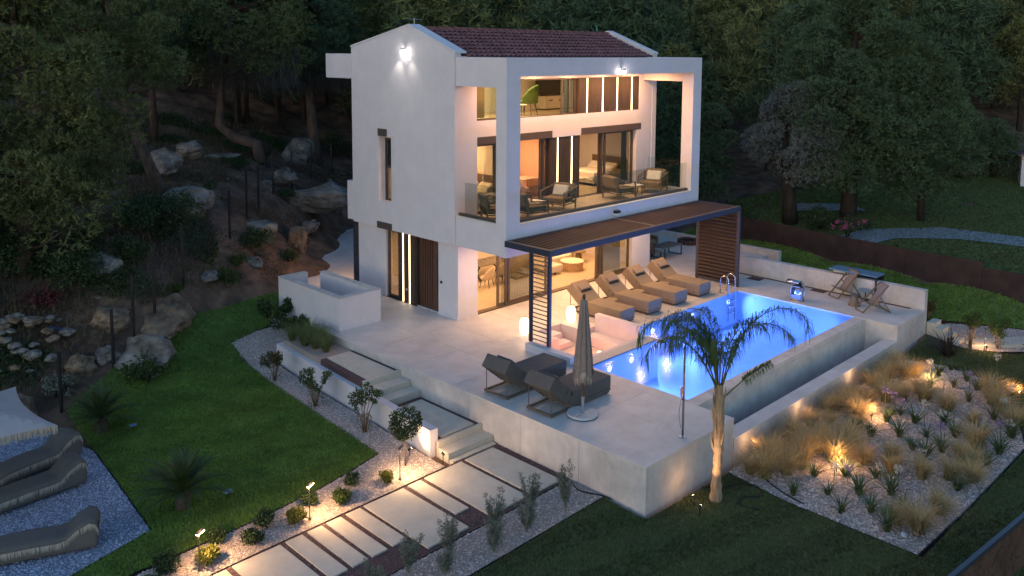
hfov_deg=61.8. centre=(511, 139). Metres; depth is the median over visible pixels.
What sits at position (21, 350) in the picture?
rubble stone
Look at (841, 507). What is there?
agapanthus
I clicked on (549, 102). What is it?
sideboard
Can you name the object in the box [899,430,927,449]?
agapanthus
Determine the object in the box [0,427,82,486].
fringed lounger
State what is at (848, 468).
agapanthus
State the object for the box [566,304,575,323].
floor lantern
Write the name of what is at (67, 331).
rubble stone
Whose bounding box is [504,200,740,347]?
pergola
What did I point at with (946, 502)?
feather grass
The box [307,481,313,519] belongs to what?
path lamp
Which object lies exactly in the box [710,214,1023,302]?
corten wall
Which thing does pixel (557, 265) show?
corner sofa
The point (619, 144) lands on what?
sliding door
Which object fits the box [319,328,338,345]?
planter grass
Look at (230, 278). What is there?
wild bush
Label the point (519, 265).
sliding door
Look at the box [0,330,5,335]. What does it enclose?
rubble stone
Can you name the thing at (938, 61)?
pine tree
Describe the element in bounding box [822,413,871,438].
feather grass
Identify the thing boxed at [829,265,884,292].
bar counter
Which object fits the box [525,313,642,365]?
sunken seating pit
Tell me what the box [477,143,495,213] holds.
sliding door
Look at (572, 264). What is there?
drum table
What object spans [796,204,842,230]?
wild bush
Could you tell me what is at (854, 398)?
feather grass
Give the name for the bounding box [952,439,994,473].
feather grass
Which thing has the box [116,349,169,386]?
wild bush
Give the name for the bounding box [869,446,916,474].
feather grass
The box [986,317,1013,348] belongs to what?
garden shrub
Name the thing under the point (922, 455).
agapanthus
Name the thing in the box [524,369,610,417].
sun lounger
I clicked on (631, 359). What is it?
pool lamp
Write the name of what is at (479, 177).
bed
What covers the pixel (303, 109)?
pine tree
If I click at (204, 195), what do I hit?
boulder
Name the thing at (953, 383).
agapanthus
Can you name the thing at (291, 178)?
boulder
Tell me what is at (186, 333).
lawn
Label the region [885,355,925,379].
feather grass
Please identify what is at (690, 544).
lawn
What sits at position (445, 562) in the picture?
silver shrub
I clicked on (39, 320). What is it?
rubble stone
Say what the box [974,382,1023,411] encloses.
feather grass
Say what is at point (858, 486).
agapanthus
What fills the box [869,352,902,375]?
feather grass
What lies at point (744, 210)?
wild bush
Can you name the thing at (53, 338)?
rubble stone
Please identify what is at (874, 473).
agapanthus
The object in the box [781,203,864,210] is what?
stone path
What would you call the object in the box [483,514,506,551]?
silver shrub
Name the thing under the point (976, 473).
feather grass
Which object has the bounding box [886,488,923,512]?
agapanthus
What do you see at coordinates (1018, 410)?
feather grass
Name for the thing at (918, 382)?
feather grass
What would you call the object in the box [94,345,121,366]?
boulder
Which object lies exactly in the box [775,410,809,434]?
feather grass
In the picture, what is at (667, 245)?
outdoor table
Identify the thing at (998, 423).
agapanthus
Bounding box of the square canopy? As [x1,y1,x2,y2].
[0,387,57,445]
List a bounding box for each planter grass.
[278,320,306,340]
[285,318,321,341]
[290,328,317,346]
[295,319,323,341]
[296,313,326,335]
[296,328,325,349]
[303,319,332,335]
[305,322,334,343]
[307,330,344,352]
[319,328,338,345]
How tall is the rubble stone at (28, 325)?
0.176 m
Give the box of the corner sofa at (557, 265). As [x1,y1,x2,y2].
[552,253,573,273]
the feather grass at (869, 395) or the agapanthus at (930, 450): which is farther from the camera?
the feather grass at (869, 395)
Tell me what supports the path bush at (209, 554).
on the gravel bed at (255, 361)
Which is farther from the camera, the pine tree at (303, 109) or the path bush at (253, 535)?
the pine tree at (303, 109)
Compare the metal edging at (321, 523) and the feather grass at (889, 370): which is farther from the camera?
the feather grass at (889, 370)
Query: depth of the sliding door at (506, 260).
32.99 m
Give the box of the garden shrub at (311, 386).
[297,367,332,406]
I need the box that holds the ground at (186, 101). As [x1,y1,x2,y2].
[0,1,1023,575]
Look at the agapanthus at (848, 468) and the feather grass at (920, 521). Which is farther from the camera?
the agapanthus at (848, 468)
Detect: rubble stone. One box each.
[0,318,8,323]
[0,323,10,329]
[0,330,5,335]
[0,337,11,343]
[4,314,15,319]
[6,328,15,333]
[7,342,21,349]
[7,364,20,370]
[8,316,21,323]
[13,312,24,317]
[17,347,28,354]
[22,349,41,360]
[23,316,36,323]
[24,323,34,327]
[28,342,39,346]
[35,316,43,324]
[40,327,53,334]
[43,319,52,322]
[44,314,55,319]
[44,353,56,362]
[45,334,59,342]
[59,327,76,336]
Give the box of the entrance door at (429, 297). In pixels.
[420,237,438,309]
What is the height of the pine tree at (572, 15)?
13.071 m
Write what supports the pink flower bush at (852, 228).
on the lawn at (926, 217)
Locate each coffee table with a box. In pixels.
[528,198,544,212]
[624,183,642,195]
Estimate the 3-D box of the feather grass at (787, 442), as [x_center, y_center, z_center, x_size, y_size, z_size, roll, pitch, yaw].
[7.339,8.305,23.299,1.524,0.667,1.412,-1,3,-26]
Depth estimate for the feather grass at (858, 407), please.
25.87 m
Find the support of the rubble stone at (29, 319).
on the rubble stone at (39, 320)
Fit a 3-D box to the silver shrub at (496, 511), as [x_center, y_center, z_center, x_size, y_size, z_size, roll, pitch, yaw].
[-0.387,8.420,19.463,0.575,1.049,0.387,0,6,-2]
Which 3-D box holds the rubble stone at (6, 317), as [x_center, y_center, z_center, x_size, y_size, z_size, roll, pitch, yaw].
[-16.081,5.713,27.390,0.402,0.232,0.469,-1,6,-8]
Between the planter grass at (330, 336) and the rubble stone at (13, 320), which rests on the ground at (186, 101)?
the rubble stone at (13, 320)
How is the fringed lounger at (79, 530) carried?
on the gravel at (28, 523)
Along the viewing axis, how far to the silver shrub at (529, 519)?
19.40 m
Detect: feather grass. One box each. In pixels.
[729,446,770,474]
[739,439,792,479]
[745,424,798,459]
[760,429,795,456]
[764,439,817,476]
[771,419,807,445]
[772,434,827,469]
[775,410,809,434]
[785,421,823,455]
[790,404,833,426]
[793,417,843,453]
[798,414,842,437]
[803,419,864,464]
[808,389,845,411]
[814,406,848,426]
[819,413,876,453]
[822,386,850,410]
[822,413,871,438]
[830,386,888,417]
[831,381,878,406]
[832,378,868,395]
[842,411,872,426]
[844,435,884,467]
[846,381,886,403]
[852,368,896,391]
[855,361,894,383]
[861,371,915,402]
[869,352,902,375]
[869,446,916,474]
[870,356,906,381]
[871,495,925,526]
[872,431,914,459]
[880,346,909,366]
[882,352,909,369]
[882,374,931,399]
[883,491,957,536]
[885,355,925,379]
[894,373,932,391]
[904,444,948,479]
[905,352,932,377]
[905,375,948,402]
[915,476,974,521]
[925,445,982,485]
[926,384,972,411]
[941,430,980,462]
[945,411,1005,450]
[946,449,999,487]
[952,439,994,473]
[956,405,990,424]
[967,363,1014,396]
[969,376,1016,404]
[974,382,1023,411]
[990,400,1023,429]
[993,378,1023,397]
[1002,404,1023,422]
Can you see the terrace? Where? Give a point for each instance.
(628, 448)
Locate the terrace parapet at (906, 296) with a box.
[739,254,927,334]
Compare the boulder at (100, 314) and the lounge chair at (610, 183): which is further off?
the lounge chair at (610, 183)
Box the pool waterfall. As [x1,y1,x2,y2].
[786,279,805,302]
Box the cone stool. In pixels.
[848,293,860,306]
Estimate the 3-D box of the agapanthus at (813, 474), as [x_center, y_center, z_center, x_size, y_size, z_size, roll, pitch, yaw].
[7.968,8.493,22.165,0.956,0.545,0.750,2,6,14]
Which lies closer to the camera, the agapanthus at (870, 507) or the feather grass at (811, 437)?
the agapanthus at (870, 507)
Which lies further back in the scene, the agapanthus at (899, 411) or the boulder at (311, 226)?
the boulder at (311, 226)
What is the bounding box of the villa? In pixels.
[326,18,701,320]
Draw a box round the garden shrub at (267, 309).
[256,297,293,329]
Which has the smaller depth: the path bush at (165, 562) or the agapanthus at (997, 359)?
the path bush at (165, 562)
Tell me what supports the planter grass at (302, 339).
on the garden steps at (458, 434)
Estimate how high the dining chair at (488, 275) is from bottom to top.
0.903 m
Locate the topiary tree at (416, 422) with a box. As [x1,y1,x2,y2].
[388,402,422,465]
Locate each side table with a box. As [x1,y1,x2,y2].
[605,297,617,300]
[858,288,870,300]
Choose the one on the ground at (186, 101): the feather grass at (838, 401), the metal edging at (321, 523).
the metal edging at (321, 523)
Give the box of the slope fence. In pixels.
[0,141,331,413]
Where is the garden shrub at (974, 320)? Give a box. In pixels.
[962,311,984,348]
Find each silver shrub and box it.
[362,555,386,575]
[397,530,424,572]
[435,543,455,574]
[436,511,458,550]
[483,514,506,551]
[484,487,506,526]
[513,497,537,531]
[518,472,541,504]
[555,459,575,510]
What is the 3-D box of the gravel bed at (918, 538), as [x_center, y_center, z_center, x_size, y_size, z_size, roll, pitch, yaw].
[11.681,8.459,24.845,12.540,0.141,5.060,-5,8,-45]
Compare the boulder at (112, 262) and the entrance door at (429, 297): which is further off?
the entrance door at (429, 297)
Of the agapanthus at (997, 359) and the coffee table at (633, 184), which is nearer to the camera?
the agapanthus at (997, 359)
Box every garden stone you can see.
[901,531,907,537]
[912,529,920,535]
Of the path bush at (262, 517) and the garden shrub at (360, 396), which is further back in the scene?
the garden shrub at (360, 396)
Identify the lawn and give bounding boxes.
[68,293,373,575]
[472,337,1023,575]
[685,229,1023,328]
[736,172,1023,273]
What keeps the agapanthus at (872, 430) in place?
on the gravel bed at (918, 538)
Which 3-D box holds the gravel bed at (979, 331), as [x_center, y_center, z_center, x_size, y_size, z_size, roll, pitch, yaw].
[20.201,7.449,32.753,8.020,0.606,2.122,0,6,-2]
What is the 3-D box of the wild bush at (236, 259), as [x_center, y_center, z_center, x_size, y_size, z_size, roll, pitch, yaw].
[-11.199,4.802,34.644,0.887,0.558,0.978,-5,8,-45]
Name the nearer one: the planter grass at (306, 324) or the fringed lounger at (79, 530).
the fringed lounger at (79, 530)
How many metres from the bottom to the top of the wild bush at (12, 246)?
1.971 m
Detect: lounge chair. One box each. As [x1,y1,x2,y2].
[478,192,495,217]
[520,192,549,216]
[540,182,576,209]
[602,175,636,199]
[637,168,667,192]
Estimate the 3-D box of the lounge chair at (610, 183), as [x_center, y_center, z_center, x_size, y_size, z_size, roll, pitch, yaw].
[4.401,1.933,35.402,1.109,0.979,1.086,-3,7,-30]
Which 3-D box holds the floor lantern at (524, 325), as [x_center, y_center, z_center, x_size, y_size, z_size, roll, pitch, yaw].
[0.433,6.421,29.568,0.360,0.681,0.357,-5,8,-45]
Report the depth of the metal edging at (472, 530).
19.43 m
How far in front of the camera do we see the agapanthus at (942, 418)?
25.33 m
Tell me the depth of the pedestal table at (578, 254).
39.70 m
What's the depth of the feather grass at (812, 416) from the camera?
25.15 m
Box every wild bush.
[0,222,43,276]
[18,281,62,309]
[24,239,107,291]
[41,373,79,396]
[102,232,154,263]
[114,188,210,231]
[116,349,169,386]
[163,281,183,292]
[212,265,241,286]
[226,252,247,267]
[238,226,276,250]
[276,188,295,198]
[280,248,300,261]
[307,128,351,156]
[722,194,751,217]
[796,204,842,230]
[840,213,875,229]
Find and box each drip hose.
[571,480,610,499]
[702,483,762,509]
[766,479,803,503]
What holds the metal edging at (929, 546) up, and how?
on the ground at (186, 101)
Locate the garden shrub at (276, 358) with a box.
[258,350,282,380]
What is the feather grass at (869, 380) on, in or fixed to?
on the gravel bed at (918, 538)
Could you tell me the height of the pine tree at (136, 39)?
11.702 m
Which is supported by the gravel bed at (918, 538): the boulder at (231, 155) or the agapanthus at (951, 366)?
the agapanthus at (951, 366)
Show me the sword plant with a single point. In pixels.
(946, 350)
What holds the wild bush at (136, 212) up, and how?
on the ground at (186, 101)
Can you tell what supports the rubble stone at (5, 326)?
on the rubble stone at (2, 332)
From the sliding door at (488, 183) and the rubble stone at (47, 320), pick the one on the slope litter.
the rubble stone at (47, 320)
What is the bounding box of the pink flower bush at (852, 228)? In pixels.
[830,218,866,236]
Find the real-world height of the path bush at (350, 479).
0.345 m
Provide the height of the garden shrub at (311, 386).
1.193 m
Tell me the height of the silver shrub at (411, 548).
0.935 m
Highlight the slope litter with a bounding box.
[0,105,352,387]
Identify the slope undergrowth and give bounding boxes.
[0,100,289,391]
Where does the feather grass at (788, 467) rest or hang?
on the gravel bed at (918, 538)
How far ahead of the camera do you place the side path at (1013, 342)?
32.26 m
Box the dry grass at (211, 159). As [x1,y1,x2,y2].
[0,103,284,396]
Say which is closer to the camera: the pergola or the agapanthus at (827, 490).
the agapanthus at (827, 490)
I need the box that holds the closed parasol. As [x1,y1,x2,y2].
[566,294,598,421]
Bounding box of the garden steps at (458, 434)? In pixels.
[284,336,492,463]
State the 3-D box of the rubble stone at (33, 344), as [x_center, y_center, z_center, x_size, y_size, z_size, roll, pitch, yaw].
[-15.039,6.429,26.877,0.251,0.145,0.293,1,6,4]
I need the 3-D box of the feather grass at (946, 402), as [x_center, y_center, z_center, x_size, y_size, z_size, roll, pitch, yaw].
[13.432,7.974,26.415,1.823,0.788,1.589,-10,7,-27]
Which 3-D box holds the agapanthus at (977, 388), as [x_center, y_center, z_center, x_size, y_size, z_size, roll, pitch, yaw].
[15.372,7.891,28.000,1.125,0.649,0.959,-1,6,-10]
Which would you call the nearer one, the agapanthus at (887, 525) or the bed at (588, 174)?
the agapanthus at (887, 525)
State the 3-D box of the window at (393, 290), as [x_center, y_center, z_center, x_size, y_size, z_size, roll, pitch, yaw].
[-4.664,4.912,33.953,0.112,2.740,0.778,-5,8,-45]
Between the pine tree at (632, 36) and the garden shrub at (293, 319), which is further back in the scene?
the pine tree at (632, 36)
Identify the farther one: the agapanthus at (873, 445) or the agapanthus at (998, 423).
the agapanthus at (998, 423)
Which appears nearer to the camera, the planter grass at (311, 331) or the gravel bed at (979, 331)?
the planter grass at (311, 331)
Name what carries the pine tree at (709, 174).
on the ground at (186, 101)
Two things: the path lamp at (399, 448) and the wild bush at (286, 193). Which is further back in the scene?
the wild bush at (286, 193)
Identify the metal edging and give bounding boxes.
[72,450,151,575]
[132,326,377,575]
[208,466,446,575]
[387,480,566,575]
[468,497,602,575]
[728,399,1023,556]
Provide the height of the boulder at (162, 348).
1.551 m
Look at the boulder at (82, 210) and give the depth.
33.25 m
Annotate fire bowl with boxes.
[677,237,695,245]
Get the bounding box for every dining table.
[478,255,495,281]
[520,175,537,192]
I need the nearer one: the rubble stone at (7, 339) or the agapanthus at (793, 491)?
the agapanthus at (793, 491)
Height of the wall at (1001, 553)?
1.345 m
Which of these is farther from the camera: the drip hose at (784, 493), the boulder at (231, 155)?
the boulder at (231, 155)
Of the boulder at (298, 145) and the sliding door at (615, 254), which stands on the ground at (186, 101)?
the boulder at (298, 145)
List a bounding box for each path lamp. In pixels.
[196,528,204,571]
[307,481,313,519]
[398,445,402,480]
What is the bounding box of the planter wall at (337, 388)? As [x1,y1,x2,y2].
[276,342,437,457]
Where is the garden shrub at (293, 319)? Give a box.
[280,313,309,335]
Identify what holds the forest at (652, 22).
on the ground at (186, 101)
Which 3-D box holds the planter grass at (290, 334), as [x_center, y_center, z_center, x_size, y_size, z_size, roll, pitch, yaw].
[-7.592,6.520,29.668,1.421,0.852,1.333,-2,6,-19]
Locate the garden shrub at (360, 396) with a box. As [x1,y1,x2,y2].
[347,382,383,431]
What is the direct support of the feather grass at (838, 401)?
on the gravel bed at (918, 538)
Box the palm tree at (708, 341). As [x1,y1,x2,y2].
[635,305,814,502]
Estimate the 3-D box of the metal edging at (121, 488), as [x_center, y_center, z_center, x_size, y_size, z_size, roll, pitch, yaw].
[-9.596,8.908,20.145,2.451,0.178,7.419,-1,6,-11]
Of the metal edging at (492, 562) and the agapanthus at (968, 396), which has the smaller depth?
the metal edging at (492, 562)
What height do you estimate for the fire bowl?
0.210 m
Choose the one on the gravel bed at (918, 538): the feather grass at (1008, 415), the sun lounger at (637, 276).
the feather grass at (1008, 415)
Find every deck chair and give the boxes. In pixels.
[828,268,860,298]
[855,281,890,312]
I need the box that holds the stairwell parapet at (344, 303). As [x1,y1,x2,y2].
[278,270,380,331]
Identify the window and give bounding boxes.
[385,137,391,200]
[388,230,398,298]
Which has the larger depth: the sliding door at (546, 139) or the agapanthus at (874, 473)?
the sliding door at (546, 139)
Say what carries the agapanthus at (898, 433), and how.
on the gravel bed at (918, 538)
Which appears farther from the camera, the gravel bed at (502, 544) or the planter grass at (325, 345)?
the planter grass at (325, 345)
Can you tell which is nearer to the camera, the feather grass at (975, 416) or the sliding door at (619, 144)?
the feather grass at (975, 416)
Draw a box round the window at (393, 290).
[388,230,398,298]
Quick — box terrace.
[308,228,924,518]
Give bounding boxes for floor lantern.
[519,316,528,335]
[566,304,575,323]
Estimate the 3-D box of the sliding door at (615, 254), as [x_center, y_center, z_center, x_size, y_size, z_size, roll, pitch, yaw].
[4.426,4.625,37.672,2.330,2.590,0.070,-5,8,-45]
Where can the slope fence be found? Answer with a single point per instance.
(132, 311)
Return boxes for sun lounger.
[482,353,565,399]
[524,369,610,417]
[567,279,634,320]
[595,271,661,314]
[622,264,686,305]
[647,257,710,296]
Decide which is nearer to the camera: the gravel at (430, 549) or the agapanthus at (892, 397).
the gravel at (430, 549)
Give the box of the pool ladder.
[720,273,735,320]
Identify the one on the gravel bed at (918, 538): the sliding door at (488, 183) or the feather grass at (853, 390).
the feather grass at (853, 390)
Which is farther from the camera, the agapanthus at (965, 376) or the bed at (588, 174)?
the bed at (588, 174)
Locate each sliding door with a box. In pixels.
[477,88,495,119]
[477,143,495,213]
[496,253,546,306]
[504,258,509,304]
[538,138,544,199]
[541,138,547,195]
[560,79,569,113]
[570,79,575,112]
[594,239,628,278]
[597,130,632,192]
[598,245,603,275]
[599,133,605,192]
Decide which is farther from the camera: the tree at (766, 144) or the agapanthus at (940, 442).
the tree at (766, 144)
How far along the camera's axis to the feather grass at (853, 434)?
23.62 m
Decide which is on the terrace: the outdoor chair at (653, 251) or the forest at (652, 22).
the outdoor chair at (653, 251)
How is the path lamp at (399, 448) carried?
on the gravel bed at (255, 361)
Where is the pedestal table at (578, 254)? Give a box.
[573,249,585,258]
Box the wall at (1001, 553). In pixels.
[947,512,1023,575]
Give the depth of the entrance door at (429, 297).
32.48 m
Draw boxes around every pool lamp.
[607,365,611,372]
[629,356,633,363]
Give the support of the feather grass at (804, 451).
on the gravel bed at (918, 538)
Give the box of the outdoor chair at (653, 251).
[650,243,661,259]
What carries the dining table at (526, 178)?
on the villa
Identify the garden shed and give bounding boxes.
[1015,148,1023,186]
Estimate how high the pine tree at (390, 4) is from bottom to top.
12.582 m
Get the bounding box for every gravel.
[0,432,148,575]
[209,442,564,575]
[940,323,1023,351]
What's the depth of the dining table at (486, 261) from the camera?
36.76 m
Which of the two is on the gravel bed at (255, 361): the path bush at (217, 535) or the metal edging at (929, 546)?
the path bush at (217, 535)
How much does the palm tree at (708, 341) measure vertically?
4.859 m
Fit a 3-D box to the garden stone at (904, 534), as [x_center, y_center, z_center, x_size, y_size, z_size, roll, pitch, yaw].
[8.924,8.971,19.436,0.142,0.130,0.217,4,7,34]
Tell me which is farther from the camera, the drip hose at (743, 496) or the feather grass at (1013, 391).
the feather grass at (1013, 391)
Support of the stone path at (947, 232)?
on the lawn at (926, 217)
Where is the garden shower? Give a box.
[657,336,685,438]
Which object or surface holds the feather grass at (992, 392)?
on the gravel bed at (918, 538)
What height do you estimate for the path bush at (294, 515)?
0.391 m
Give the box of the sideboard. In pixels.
[536,95,559,109]
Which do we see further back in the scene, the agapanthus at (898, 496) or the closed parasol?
the closed parasol
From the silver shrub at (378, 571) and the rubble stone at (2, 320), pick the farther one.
the rubble stone at (2, 320)
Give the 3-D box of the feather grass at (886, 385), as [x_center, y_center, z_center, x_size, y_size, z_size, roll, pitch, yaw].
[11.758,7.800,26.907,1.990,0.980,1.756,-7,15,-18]
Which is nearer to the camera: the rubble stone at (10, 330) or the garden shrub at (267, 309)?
the rubble stone at (10, 330)
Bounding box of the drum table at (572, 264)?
[560,258,583,271]
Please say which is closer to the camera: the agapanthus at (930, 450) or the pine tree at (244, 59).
the agapanthus at (930, 450)
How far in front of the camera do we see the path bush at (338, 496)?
20.56 m
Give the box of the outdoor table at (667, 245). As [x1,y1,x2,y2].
[652,241,682,258]
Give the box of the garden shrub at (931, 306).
[927,301,937,320]
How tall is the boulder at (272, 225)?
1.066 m
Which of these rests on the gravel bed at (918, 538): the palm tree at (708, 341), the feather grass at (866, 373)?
the feather grass at (866, 373)
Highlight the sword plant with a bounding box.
[922,325,972,358]
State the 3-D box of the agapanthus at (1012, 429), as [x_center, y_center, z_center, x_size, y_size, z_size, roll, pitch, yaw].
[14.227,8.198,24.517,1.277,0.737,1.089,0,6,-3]
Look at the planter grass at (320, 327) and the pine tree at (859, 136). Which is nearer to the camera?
the planter grass at (320, 327)
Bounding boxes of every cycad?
[53,379,143,435]
[131,444,232,513]
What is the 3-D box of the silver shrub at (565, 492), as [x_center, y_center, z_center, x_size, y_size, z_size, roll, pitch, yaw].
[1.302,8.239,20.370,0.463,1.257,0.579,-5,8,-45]
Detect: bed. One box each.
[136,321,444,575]
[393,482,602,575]
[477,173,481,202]
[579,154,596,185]
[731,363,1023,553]
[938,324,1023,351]
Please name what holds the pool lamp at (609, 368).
attached to the terrace
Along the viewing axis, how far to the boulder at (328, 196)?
44.15 m
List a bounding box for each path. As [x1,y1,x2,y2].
[211,442,568,575]
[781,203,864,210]
[841,227,1023,246]
[962,337,1023,350]
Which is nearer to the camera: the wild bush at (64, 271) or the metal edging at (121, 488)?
the metal edging at (121, 488)
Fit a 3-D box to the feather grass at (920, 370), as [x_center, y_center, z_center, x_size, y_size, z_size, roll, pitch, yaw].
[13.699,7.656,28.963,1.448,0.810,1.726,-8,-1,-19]
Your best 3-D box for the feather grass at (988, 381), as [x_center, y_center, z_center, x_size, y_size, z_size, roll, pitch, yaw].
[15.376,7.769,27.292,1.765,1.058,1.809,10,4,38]
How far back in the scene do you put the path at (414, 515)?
19.91 m
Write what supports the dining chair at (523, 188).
on the villa
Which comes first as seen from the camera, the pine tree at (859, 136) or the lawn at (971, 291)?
the lawn at (971, 291)
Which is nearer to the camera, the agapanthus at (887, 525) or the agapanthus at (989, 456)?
the agapanthus at (887, 525)
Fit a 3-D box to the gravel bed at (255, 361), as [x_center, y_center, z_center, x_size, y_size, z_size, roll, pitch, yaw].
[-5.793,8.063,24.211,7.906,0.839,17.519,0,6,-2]
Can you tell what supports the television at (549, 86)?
on the sideboard
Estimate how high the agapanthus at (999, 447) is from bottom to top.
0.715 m
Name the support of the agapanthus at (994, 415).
on the gravel bed at (918, 538)
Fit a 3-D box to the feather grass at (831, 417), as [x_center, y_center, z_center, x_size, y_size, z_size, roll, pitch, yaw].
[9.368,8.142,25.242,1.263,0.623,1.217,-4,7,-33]
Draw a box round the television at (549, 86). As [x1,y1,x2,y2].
[535,80,560,95]
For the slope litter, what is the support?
on the ground at (186, 101)
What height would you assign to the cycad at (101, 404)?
1.430 m
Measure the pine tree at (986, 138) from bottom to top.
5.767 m
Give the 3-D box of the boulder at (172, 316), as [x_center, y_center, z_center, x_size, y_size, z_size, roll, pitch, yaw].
[-12.264,6.186,29.988,2.022,1.303,3.130,0,6,-4]
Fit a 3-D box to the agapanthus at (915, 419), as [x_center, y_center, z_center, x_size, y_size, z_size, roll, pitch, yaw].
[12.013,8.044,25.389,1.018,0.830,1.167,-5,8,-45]
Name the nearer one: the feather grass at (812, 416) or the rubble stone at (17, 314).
the feather grass at (812, 416)
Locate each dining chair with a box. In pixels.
[479,266,494,287]
[520,181,528,196]
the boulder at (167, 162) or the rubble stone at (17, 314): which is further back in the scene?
the boulder at (167, 162)
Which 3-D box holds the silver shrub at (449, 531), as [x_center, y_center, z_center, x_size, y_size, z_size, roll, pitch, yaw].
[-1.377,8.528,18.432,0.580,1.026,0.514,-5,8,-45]
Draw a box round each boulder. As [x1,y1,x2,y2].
[17,393,38,414]
[51,196,84,219]
[64,354,96,379]
[83,252,123,279]
[88,305,130,333]
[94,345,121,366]
[114,334,176,377]
[140,292,196,339]
[151,148,183,175]
[158,186,214,218]
[175,140,202,159]
[200,270,218,282]
[202,153,240,161]
[246,219,277,241]
[247,256,262,268]
[262,180,271,190]
[271,166,297,185]
[281,137,314,164]
[286,181,347,212]
[288,226,306,253]
[302,219,319,233]
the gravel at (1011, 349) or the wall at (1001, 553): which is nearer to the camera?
the wall at (1001, 553)
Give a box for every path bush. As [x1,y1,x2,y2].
[151,548,181,574]
[194,543,221,565]
[206,526,227,544]
[239,526,264,545]
[251,506,274,528]
[285,503,306,525]
[298,489,318,505]
[331,486,352,504]
[343,470,360,485]
[378,468,393,483]
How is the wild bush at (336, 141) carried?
on the ground at (186, 101)
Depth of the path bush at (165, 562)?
17.85 m
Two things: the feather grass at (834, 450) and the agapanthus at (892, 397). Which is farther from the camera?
the agapanthus at (892, 397)
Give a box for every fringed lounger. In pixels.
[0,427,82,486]
[0,452,87,514]
[0,505,101,564]
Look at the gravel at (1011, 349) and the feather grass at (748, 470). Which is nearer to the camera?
the feather grass at (748, 470)
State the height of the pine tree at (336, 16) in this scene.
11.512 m
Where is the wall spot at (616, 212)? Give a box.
[613,210,620,215]
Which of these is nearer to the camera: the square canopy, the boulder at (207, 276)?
the square canopy
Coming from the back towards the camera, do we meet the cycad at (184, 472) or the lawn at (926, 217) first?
the lawn at (926, 217)
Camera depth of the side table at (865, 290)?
33.89 m
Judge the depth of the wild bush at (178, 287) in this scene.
30.94 m
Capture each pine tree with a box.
[0,0,105,154]
[0,0,152,274]
[34,0,197,203]
[79,0,221,142]
[183,0,306,123]
[189,0,318,163]
[246,0,362,120]
[255,0,370,164]
[341,0,430,48]
[435,0,512,26]
[499,0,595,29]
[583,0,669,51]
[655,80,681,183]
[657,61,740,202]
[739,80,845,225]
[767,0,942,220]
[828,102,882,172]
[861,41,991,221]
[896,119,951,179]
[931,99,997,179]
[965,117,1023,179]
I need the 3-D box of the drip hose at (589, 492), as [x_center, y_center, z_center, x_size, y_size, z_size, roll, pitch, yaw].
[1.887,8.750,21.281,1.243,0.054,0.252,6,8,42]
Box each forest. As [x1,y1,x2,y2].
[49,0,1023,189]
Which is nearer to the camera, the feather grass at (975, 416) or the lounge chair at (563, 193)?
the feather grass at (975, 416)
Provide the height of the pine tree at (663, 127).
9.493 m
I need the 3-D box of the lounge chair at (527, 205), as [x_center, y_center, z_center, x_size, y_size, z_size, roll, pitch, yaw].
[0.614,2.349,31.146,1.109,0.979,1.086,-4,7,-35]
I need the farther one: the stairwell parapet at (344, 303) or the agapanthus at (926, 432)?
the stairwell parapet at (344, 303)
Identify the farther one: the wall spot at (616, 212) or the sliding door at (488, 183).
the wall spot at (616, 212)
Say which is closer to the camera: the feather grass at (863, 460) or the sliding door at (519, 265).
the feather grass at (863, 460)
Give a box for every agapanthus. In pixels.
[781,476,802,496]
[803,459,839,481]
[815,477,846,495]
[826,457,864,480]
[827,491,853,513]
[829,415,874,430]
[842,465,892,495]
[854,487,887,513]
[859,419,890,437]
[861,461,887,480]
[862,501,909,532]
[865,444,876,463]
[868,461,921,495]
[876,386,901,422]
[884,416,914,437]
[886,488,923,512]
[887,390,898,415]
[893,398,907,414]
[896,399,935,423]
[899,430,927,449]
[904,437,941,456]
[913,449,928,466]
[917,431,957,452]
[918,358,947,390]
[918,421,944,437]
[928,406,962,425]
[929,359,953,375]
[935,414,975,437]
[942,356,957,369]
[944,467,978,490]
[945,373,963,387]
[957,366,977,381]
[959,370,982,402]
[961,374,991,390]
[972,446,1000,465]
[976,420,1004,435]
[978,397,1007,420]
[983,427,1021,455]
[990,353,1004,381]
[990,413,1023,438]
[1000,385,1016,411]
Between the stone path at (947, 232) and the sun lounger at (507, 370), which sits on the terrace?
the sun lounger at (507, 370)
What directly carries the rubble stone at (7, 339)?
on the slope undergrowth
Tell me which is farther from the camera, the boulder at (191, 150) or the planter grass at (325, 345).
the boulder at (191, 150)

